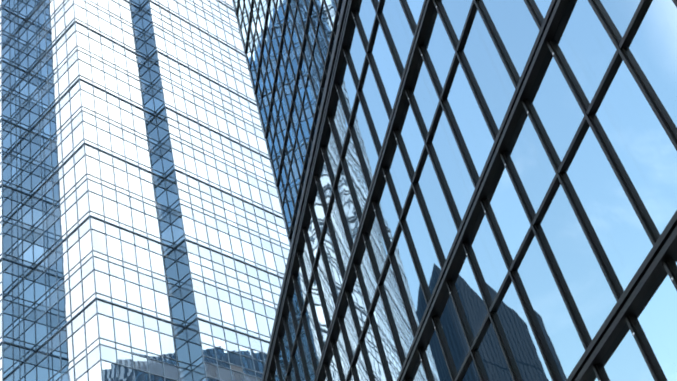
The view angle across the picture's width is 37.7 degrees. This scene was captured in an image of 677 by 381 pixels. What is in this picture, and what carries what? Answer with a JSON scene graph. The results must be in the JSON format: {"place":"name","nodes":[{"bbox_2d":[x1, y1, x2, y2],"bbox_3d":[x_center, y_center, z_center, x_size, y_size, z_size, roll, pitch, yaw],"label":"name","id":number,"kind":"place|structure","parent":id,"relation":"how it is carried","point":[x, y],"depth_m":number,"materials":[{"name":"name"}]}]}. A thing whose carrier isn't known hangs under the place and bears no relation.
{"place":"outdoors","nodes":[
{"label":"outdoors","id":0,"kind":"place"},
{"bbox_2d":[0,0,289,380],"bbox_3d":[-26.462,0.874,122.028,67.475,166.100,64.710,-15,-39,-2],"label":"skyscraper","id":1,"kind":"structure","parent":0,"point":[143,233],"depth_m":86.59,"materials":[{"name":"white glass"}]},
{"bbox_2d":[261,0,676,380],"bbox_3d":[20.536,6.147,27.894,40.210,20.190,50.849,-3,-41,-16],"label":"glass building","id":2,"kind":"structure","parent":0,"point":[489,191],"depth_m":16.76,"materials":[{"name":"glass"}]},
{"bbox_2d":[233,0,342,244],"bbox_3d":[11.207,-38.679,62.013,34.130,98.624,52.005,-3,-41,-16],"label":"skyscraper","id":3,"kind":"structure","parent":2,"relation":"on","point":[288,45],"depth_m":55.45,"materials":[{"name":"blue glass"}]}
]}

